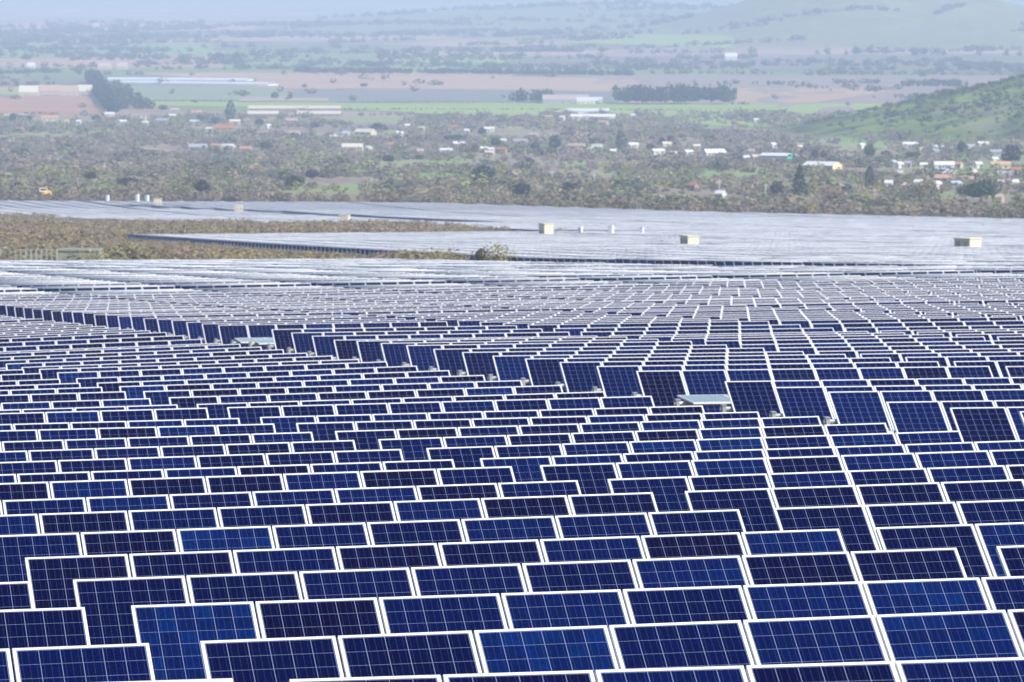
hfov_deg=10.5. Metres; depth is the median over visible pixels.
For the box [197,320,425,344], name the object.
solar table
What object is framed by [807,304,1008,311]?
solar table
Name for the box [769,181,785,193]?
tree
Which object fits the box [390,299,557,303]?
solar table
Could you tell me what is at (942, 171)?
house
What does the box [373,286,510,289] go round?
solar table
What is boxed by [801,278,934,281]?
solar table
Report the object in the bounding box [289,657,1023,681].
solar table
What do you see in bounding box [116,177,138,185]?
tree
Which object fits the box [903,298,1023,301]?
solar table
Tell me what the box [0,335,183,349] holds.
solar table
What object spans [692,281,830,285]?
solar table
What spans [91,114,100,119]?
tree
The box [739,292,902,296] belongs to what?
solar table
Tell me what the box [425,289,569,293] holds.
solar table
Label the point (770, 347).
solar table
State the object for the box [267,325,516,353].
solar table
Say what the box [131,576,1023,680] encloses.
solar table
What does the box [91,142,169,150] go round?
dirt track
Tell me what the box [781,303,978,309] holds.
solar table
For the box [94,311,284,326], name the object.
solar table
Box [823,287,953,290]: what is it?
solar table
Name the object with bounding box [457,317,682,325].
solar table
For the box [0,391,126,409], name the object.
solar table
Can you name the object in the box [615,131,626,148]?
tree
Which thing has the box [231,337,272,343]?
solar table
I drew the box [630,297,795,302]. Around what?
solar table
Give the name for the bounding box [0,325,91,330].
solar table
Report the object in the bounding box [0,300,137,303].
solar table
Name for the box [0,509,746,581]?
solar table
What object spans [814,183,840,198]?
tree
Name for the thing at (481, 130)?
tree
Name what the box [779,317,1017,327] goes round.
solar table
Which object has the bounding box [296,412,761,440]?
solar table
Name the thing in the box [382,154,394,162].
tree
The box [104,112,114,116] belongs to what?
house
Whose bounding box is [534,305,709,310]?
solar table
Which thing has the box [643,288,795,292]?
solar table
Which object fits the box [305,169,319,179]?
tree
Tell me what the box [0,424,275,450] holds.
solar table
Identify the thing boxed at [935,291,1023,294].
solar table
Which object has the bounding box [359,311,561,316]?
solar table
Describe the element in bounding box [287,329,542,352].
solar table
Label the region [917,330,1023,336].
solar table
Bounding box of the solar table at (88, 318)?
[80,309,269,325]
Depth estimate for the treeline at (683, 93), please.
5891.00 m
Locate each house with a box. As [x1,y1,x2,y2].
[27,62,35,68]
[41,115,58,120]
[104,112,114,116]
[155,118,168,122]
[171,108,179,111]
[188,144,208,149]
[211,143,220,148]
[214,125,232,130]
[222,144,235,148]
[229,119,240,123]
[239,146,252,151]
[286,118,297,121]
[341,131,349,135]
[341,143,363,150]
[354,128,376,134]
[387,142,392,147]
[439,148,452,151]
[450,125,457,129]
[483,127,494,131]
[484,150,494,156]
[496,147,507,152]
[513,139,527,142]
[567,143,586,147]
[592,144,602,150]
[598,120,608,124]
[627,142,638,147]
[650,148,665,154]
[661,142,671,146]
[683,150,693,155]
[688,182,699,190]
[693,144,700,149]
[701,149,726,156]
[714,190,726,197]
[769,142,776,147]
[857,143,864,148]
[884,180,893,186]
[894,161,903,168]
[901,182,909,190]
[902,142,917,147]
[904,161,911,167]
[919,162,927,168]
[930,149,939,154]
[932,181,941,188]
[933,161,954,168]
[934,168,955,173]
[934,174,955,180]
[949,181,962,186]
[955,161,963,168]
[966,144,976,149]
[974,161,982,168]
[976,141,989,145]
[988,149,1002,155]
[990,157,998,160]
[990,161,1010,168]
[992,194,1004,202]
[995,171,1013,176]
[1008,179,1019,184]
[1010,167,1021,170]
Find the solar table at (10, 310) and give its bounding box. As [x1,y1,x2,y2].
[2,302,169,316]
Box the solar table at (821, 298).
[804,294,972,299]
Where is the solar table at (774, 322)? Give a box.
[749,315,980,327]
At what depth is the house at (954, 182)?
2716.28 m
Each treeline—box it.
[0,80,55,85]
[24,112,57,113]
[84,69,121,112]
[89,77,154,109]
[207,50,244,59]
[291,66,634,75]
[344,108,760,110]
[508,88,535,101]
[529,87,553,101]
[611,83,736,102]
[667,80,827,88]
[815,44,1021,55]
[899,78,968,86]
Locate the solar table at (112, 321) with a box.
[106,311,299,327]
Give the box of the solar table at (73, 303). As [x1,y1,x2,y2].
[0,301,147,304]
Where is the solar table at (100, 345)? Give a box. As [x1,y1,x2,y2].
[0,339,201,351]
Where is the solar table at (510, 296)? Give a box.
[499,293,631,297]
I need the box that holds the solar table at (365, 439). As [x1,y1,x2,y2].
[335,416,821,449]
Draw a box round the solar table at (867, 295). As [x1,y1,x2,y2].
[782,293,951,297]
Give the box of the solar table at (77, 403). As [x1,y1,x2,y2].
[0,398,150,411]
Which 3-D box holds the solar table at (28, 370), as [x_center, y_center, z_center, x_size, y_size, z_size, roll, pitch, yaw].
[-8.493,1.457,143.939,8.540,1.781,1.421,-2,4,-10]
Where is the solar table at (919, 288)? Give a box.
[844,287,998,292]
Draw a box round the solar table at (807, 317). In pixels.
[720,314,946,323]
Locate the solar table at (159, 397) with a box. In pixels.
[143,380,522,404]
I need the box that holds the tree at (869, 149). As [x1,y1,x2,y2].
[864,143,875,155]
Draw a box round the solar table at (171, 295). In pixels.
[99,293,242,297]
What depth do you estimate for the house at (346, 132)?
4434.24 m
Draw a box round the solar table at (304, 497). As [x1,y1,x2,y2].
[0,480,581,533]
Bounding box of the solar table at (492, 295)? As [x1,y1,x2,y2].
[482,292,635,296]
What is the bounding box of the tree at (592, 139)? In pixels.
[587,138,599,143]
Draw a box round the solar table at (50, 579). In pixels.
[25,529,846,608]
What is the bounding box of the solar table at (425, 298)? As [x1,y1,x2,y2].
[346,296,506,300]
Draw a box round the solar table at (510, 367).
[487,351,803,385]
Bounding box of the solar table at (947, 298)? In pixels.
[877,297,1023,300]
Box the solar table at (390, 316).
[377,311,583,318]
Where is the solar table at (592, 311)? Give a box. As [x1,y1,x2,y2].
[571,307,771,312]
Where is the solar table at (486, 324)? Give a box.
[480,318,709,327]
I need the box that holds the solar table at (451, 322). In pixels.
[436,316,655,329]
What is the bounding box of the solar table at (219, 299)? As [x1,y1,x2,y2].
[145,297,299,301]
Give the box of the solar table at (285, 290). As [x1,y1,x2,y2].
[218,288,354,292]
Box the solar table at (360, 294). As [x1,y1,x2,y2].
[283,293,431,296]
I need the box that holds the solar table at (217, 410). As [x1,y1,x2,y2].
[197,391,605,418]
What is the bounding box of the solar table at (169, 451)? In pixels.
[0,440,355,471]
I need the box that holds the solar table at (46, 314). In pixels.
[42,306,216,320]
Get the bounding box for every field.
[0,22,255,32]
[0,43,212,55]
[0,90,18,94]
[0,96,100,114]
[123,86,290,99]
[144,101,339,106]
[183,37,272,41]
[224,51,374,68]
[239,97,328,100]
[256,74,637,90]
[294,89,588,101]
[337,103,887,126]
[388,51,596,55]
[390,56,521,68]
[572,34,733,47]
[589,91,618,101]
[597,75,1020,112]
[732,88,903,102]
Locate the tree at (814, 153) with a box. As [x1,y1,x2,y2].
[811,149,818,158]
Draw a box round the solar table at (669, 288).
[592,287,738,290]
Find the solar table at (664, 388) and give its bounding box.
[631,366,992,412]
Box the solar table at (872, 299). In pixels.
[852,295,1023,300]
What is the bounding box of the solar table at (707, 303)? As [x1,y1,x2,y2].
[685,299,868,306]
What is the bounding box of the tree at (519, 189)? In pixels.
[512,182,530,196]
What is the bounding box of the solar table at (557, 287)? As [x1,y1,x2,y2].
[546,284,685,288]
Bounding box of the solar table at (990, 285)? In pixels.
[960,284,1023,286]
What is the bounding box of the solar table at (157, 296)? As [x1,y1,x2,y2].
[109,294,252,298]
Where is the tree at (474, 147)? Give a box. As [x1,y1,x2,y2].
[471,145,477,152]
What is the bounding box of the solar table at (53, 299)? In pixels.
[0,297,109,300]
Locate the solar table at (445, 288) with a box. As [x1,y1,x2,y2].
[386,287,507,291]
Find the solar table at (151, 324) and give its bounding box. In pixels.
[140,314,349,332]
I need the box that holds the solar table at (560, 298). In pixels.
[548,294,710,299]
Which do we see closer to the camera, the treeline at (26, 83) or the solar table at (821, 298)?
the solar table at (821, 298)
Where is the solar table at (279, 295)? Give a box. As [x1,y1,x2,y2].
[271,292,417,296]
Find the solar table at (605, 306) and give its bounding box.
[510,304,698,308]
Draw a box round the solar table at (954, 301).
[950,299,1015,302]
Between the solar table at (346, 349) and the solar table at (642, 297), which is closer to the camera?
the solar table at (346, 349)
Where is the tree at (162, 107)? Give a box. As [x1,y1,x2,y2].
[158,104,167,109]
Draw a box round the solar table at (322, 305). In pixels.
[237,304,412,308]
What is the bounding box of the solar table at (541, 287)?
[531,284,668,288]
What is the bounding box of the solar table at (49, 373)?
[39,359,358,378]
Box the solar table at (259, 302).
[192,301,346,305]
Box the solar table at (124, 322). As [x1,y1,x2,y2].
[118,312,315,328]
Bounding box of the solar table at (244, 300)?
[169,299,325,303]
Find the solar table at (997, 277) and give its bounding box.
[960,277,1023,279]
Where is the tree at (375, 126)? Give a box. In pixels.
[369,123,387,129]
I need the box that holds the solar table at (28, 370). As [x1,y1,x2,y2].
[22,356,332,373]
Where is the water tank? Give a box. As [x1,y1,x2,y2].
[58,248,102,259]
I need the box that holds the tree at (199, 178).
[186,175,202,189]
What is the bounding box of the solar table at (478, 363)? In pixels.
[457,348,764,380]
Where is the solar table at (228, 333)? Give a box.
[214,321,447,349]
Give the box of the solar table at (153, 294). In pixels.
[92,292,231,296]
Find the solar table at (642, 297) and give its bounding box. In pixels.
[565,295,731,299]
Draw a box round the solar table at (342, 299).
[335,296,490,300]
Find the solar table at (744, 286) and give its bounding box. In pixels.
[727,283,868,287]
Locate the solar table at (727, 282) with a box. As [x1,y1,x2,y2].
[660,281,794,283]
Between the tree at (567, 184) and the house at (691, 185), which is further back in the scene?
the house at (691, 185)
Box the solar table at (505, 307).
[490,303,676,308]
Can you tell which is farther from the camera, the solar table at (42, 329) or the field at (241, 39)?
the field at (241, 39)
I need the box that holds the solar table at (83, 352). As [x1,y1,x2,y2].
[0,344,240,359]
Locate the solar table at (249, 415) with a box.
[227,396,654,423]
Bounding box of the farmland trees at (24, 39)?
[0,0,1023,106]
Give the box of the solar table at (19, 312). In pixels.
[11,304,180,317]
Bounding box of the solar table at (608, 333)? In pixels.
[581,328,833,336]
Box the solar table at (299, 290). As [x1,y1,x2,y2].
[232,289,366,292]
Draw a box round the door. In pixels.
[955,241,960,245]
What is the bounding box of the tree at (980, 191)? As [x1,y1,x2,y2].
[965,179,999,199]
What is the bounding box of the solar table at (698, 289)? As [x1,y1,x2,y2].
[626,288,775,292]
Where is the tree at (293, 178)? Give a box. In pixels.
[283,175,304,188]
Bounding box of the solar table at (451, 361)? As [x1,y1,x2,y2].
[428,345,726,375]
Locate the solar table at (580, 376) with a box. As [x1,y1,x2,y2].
[555,357,891,392]
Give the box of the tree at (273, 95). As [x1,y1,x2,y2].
[271,92,278,97]
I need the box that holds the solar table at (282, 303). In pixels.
[200,301,366,305]
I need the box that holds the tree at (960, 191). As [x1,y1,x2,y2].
[956,184,968,195]
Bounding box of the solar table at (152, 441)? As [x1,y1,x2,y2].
[0,432,313,459]
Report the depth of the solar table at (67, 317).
247.61 m
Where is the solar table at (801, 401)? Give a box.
[769,384,1023,427]
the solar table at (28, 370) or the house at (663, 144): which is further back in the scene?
the house at (663, 144)
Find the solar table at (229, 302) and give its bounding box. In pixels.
[177,299,338,304]
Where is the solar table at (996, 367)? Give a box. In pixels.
[953,360,1023,376]
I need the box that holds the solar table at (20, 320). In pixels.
[0,319,43,322]
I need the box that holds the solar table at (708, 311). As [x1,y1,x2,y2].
[617,308,825,315]
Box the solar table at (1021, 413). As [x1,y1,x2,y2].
[1019,411,1023,424]
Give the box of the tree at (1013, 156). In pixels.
[1001,144,1022,160]
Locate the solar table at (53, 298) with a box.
[21,297,100,299]
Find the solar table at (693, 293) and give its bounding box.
[680,290,836,294]
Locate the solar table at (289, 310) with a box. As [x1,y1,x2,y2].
[279,306,463,311]
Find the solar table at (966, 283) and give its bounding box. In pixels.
[917,282,1023,285]
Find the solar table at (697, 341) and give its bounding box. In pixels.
[671,334,943,344]
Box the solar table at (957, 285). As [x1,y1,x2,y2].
[938,283,1023,286]
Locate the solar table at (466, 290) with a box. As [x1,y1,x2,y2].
[411,288,553,292]
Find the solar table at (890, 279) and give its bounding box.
[831,278,953,282]
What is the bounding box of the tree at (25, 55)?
[20,53,31,60]
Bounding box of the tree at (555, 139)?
[548,134,560,148]
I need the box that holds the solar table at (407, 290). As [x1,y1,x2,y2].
[398,287,539,291]
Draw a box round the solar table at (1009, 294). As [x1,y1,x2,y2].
[1003,293,1023,295]
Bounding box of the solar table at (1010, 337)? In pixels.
[997,336,1023,339]
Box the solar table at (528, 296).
[514,293,672,297]
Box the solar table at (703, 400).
[674,394,730,405]
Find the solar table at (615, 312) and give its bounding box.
[594,308,797,314]
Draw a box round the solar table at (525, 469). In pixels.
[480,440,1023,481]
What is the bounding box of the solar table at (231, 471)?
[0,459,454,498]
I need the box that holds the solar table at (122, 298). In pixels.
[116,294,264,299]
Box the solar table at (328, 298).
[320,295,474,299]
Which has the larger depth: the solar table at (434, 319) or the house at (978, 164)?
the house at (978, 164)
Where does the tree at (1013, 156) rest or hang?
on the ground
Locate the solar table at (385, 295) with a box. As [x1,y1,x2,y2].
[307,294,459,298]
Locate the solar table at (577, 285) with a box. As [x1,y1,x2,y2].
[517,284,631,286]
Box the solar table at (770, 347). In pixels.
[740,340,1023,353]
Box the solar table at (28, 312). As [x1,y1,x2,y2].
[20,304,191,318]
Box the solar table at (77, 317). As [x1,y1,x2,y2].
[72,308,255,324]
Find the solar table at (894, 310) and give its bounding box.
[863,307,1023,312]
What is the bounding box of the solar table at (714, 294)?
[711,291,846,295]
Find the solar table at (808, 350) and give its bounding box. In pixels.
[777,344,1023,353]
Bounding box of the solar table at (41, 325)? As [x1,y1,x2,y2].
[0,323,79,327]
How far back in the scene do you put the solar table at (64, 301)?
292.56 m
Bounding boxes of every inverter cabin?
[154,198,161,204]
[234,205,242,210]
[339,215,349,221]
[538,223,554,233]
[679,235,699,243]
[953,237,982,246]
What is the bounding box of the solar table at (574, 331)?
[553,324,800,335]
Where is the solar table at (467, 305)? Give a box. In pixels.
[454,301,633,306]
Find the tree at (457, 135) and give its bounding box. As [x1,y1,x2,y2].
[443,134,466,139]
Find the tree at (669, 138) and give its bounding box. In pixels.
[667,135,674,142]
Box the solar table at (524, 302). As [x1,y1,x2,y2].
[437,301,613,305]
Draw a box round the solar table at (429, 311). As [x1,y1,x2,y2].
[342,308,540,315]
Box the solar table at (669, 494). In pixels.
[607,464,1023,511]
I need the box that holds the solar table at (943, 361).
[905,355,1023,377]
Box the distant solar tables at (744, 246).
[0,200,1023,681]
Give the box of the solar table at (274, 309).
[264,305,445,310]
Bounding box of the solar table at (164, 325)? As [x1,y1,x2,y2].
[153,315,366,333]
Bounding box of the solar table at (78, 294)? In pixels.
[73,291,211,295]
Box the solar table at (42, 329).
[0,326,105,333]
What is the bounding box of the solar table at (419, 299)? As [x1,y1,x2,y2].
[367,298,486,301]
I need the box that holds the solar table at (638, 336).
[609,331,867,338]
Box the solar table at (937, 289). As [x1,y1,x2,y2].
[873,288,1010,291]
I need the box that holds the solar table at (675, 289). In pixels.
[609,288,749,291]
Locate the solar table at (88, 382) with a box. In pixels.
[76,366,417,387]
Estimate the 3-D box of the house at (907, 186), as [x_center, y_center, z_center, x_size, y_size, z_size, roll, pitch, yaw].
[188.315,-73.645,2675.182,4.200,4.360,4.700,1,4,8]
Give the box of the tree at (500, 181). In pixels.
[494,180,510,186]
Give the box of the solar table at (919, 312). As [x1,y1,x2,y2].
[893,309,1023,314]
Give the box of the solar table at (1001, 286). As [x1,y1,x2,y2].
[982,285,1023,287]
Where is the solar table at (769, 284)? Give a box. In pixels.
[709,282,849,286]
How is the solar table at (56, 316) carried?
on the ground
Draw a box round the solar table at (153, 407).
[0,404,177,422]
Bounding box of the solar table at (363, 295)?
[298,294,436,297]
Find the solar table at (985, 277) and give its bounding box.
[954,276,1023,278]
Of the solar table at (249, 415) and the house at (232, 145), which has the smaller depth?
the solar table at (249, 415)
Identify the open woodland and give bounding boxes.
[0,72,1023,172]
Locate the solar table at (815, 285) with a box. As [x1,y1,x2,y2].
[745,284,888,287]
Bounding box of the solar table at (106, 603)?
[73,548,990,644]
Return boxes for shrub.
[476,249,486,260]
[482,242,516,260]
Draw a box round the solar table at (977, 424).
[950,407,1023,448]
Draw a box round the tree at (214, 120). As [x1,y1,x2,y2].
[211,117,219,123]
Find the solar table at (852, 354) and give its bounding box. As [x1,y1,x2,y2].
[817,348,1023,360]
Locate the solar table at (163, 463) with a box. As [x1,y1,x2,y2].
[0,449,403,482]
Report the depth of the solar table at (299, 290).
322.06 m
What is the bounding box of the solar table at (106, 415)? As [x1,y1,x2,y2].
[0,408,208,429]
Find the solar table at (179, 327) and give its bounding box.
[167,316,385,339]
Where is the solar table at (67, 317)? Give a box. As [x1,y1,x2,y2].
[61,308,241,322]
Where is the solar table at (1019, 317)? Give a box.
[991,315,1023,319]
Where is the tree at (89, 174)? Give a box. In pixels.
[84,171,96,178]
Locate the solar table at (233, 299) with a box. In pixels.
[156,298,312,302]
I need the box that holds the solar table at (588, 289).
[577,286,719,290]
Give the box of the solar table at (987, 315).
[957,313,1023,319]
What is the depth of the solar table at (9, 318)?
229.11 m
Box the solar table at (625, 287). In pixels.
[561,285,702,289]
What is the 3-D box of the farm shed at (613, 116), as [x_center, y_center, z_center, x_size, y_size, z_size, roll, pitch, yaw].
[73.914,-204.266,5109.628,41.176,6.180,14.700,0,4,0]
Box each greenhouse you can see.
[108,77,252,80]
[120,81,277,85]
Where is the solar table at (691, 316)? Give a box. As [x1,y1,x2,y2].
[666,312,883,317]
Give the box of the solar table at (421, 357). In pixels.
[401,341,692,370]
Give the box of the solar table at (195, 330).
[183,318,405,343]
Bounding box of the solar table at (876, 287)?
[802,285,952,289]
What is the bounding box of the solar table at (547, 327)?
[528,321,769,331]
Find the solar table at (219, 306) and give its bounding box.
[212,302,381,307]
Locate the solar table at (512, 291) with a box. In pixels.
[438,290,585,293]
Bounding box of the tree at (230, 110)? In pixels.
[225,100,235,119]
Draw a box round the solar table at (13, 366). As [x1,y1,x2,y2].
[6,353,307,369]
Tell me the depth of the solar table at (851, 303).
226.21 m
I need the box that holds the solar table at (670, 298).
[584,296,751,300]
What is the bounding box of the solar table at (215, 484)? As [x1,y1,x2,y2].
[0,466,515,514]
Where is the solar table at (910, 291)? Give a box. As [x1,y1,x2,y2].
[888,288,1023,292]
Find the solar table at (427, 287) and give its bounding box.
[361,285,496,289]
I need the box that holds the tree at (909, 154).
[904,152,920,157]
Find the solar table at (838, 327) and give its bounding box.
[811,320,1023,331]
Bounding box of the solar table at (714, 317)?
[693,313,914,319]
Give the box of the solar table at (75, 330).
[0,328,119,333]
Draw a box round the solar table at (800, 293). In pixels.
[719,291,879,295]
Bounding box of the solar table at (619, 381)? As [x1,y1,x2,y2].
[591,361,939,396]
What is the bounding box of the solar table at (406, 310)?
[309,308,500,312]
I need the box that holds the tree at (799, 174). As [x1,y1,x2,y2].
[789,164,808,195]
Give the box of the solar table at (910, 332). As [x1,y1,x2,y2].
[880,328,1023,334]
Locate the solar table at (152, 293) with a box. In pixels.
[83,292,221,295]
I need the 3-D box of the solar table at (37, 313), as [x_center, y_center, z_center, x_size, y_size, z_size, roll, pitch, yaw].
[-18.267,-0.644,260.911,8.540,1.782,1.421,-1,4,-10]
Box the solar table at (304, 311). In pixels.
[299,307,481,312]
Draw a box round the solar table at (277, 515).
[0,492,657,554]
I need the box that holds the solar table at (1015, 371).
[1005,366,1023,377]
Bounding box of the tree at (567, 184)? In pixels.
[560,182,579,191]
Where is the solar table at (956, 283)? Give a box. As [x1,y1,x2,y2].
[896,281,1023,284]
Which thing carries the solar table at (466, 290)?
on the ground
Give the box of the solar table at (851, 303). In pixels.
[756,301,949,307]
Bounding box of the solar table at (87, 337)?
[0,332,166,343]
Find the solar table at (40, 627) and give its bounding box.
[0,607,90,681]
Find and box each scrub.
[0,153,1023,218]
[0,212,567,260]
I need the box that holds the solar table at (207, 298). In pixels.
[135,296,287,300]
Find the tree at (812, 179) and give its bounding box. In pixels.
[807,177,818,194]
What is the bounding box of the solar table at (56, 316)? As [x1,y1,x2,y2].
[51,307,228,322]
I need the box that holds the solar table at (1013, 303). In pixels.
[988,302,1023,305]
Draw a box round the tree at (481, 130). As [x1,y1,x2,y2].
[478,127,486,133]
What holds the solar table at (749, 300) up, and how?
on the ground
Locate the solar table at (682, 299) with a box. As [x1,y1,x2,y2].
[602,297,773,301]
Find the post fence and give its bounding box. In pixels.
[0,249,57,259]
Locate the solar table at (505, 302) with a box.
[421,300,594,304]
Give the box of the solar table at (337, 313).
[332,309,516,314]
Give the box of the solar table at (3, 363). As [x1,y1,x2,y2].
[0,349,283,367]
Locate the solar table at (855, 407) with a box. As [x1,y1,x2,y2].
[823,389,1023,442]
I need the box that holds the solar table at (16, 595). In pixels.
[0,581,34,609]
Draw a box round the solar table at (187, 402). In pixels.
[169,385,562,407]
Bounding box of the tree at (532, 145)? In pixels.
[530,141,539,150]
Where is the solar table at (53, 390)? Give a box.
[0,387,102,401]
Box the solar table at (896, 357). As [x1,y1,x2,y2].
[860,351,1023,361]
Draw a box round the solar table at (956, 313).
[925,311,1023,315]
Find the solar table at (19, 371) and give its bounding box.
[0,369,24,380]
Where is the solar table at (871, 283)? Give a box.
[856,280,982,284]
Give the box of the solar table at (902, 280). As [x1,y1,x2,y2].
[837,279,974,282]
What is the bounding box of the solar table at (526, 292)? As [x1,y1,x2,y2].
[453,290,601,294]
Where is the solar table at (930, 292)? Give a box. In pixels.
[911,290,1023,293]
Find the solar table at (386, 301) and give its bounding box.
[375,297,539,302]
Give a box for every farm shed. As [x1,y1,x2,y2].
[19,85,39,95]
[39,85,59,94]
[59,85,78,95]
[78,85,92,94]
[247,111,278,116]
[248,106,340,111]
[297,111,340,116]
[542,95,588,102]
[565,108,609,113]
[570,114,615,119]
[576,97,602,103]
[759,153,792,162]
[803,161,841,169]
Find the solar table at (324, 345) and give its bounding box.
[307,332,569,356]
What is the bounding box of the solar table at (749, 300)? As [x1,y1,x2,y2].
[663,299,843,303]
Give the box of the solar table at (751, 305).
[732,301,903,306]
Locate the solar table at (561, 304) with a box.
[472,302,654,307]
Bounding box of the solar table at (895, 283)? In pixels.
[876,280,1016,284]
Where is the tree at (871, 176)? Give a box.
[865,165,873,188]
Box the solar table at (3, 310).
[0,302,158,315]
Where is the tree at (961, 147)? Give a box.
[957,140,966,152]
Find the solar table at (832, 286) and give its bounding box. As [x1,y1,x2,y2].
[764,285,907,288]
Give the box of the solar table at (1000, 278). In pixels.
[981,278,1023,279]
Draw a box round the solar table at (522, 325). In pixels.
[503,319,738,328]
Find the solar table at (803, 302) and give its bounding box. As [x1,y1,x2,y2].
[708,300,894,304]
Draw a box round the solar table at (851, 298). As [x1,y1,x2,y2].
[828,294,1003,299]
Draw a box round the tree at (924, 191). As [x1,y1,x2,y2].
[909,182,943,199]
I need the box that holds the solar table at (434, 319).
[415,314,631,321]
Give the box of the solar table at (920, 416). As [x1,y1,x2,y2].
[886,400,1023,433]
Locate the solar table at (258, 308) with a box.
[250,304,428,309]
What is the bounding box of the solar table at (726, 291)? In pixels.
[666,290,797,293]
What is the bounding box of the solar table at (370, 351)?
[352,337,626,361]
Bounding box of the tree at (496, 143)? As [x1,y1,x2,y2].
[490,137,501,145]
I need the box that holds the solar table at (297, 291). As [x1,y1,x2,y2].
[238,290,359,294]
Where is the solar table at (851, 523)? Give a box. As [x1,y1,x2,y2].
[773,499,1023,580]
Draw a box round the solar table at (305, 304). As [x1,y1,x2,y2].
[224,302,396,307]
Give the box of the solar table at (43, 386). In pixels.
[0,383,80,392]
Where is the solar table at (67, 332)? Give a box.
[0,329,134,336]
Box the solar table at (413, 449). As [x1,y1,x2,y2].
[378,423,888,460]
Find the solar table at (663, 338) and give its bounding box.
[639,332,904,340]
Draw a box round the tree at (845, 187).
[841,183,852,190]
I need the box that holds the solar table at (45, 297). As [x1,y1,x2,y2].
[0,295,91,298]
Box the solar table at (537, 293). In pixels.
[467,291,618,295]
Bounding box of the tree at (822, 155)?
[819,150,826,157]
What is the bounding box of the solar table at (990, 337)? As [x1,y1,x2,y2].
[956,333,1023,340]
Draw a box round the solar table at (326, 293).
[260,291,404,295]
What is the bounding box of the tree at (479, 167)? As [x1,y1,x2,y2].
[470,164,495,180]
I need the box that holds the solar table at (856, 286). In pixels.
[783,285,930,289]
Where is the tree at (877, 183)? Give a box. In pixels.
[871,180,881,189]
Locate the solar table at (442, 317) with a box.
[396,313,607,319]
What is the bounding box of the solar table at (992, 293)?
[959,292,1023,294]
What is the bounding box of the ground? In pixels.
[0,0,1023,258]
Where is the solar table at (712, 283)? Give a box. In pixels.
[686,281,811,285]
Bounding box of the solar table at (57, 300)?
[0,299,118,301]
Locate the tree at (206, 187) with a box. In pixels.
[195,179,210,191]
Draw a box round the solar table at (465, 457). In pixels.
[426,431,963,467]
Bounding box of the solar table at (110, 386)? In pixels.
[97,370,450,391]
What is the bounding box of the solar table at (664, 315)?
[641,310,853,316]
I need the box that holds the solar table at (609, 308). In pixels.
[550,305,746,311]
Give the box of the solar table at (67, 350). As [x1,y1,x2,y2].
[0,343,219,353]
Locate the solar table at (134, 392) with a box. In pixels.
[119,375,484,398]
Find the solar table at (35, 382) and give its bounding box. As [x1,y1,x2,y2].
[0,379,60,388]
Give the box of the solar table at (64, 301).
[0,300,127,302]
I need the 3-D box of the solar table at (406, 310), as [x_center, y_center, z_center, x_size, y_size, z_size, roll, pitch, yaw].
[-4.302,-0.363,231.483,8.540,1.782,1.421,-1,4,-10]
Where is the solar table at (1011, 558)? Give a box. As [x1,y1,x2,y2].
[996,545,1023,576]
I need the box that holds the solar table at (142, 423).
[0,418,239,439]
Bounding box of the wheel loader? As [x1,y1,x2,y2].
[34,188,51,193]
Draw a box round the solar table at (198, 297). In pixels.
[126,296,275,300]
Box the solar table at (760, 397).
[720,377,1023,417]
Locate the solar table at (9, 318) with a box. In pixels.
[0,318,21,319]
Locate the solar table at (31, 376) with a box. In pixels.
[0,373,41,384]
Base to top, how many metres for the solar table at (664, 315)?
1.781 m
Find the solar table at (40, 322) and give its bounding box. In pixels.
[0,321,54,324]
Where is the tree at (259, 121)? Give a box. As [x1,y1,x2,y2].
[254,119,263,124]
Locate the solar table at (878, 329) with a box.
[845,325,1023,332]
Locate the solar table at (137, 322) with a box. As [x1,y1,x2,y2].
[127,312,332,330]
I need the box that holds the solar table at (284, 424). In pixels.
[260,405,704,432]
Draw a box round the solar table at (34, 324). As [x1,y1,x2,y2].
[0,322,66,325]
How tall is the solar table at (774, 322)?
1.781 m
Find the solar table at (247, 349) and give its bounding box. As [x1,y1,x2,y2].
[0,347,261,362]
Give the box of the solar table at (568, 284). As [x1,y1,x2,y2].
[503,283,637,286]
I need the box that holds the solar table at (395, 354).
[376,339,658,366]
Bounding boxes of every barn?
[93,23,106,26]
[97,62,111,69]
[117,62,127,69]
[725,53,737,59]
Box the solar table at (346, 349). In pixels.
[329,336,596,359]
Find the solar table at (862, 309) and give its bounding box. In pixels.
[835,305,1023,312]
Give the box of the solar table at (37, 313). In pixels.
[32,306,194,318]
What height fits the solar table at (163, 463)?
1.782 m
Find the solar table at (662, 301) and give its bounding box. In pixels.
[642,297,819,302]
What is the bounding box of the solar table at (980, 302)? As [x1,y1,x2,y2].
[958,299,1023,304]
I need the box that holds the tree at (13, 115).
[9,113,16,119]
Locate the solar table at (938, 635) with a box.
[200,609,1023,681]
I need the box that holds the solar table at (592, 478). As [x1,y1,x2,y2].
[540,449,1023,494]
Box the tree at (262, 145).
[259,141,272,149]
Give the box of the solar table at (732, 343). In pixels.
[704,336,985,349]
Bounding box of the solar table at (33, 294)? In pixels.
[0,294,66,296]
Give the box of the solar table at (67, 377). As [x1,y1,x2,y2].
[57,361,387,382]
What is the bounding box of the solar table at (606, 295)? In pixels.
[530,294,691,298]
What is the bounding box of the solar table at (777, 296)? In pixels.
[760,293,926,297]
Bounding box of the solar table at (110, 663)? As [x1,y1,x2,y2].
[0,643,154,681]
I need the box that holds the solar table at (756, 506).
[684,479,1023,547]
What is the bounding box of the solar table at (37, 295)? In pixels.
[0,295,74,296]
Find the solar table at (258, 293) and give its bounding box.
[249,290,391,294]
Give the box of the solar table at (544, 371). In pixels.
[521,354,845,392]
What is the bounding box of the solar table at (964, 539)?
[875,522,1023,597]
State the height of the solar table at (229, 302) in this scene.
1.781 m
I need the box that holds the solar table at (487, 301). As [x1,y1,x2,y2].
[405,299,575,304]
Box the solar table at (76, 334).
[0,330,149,341]

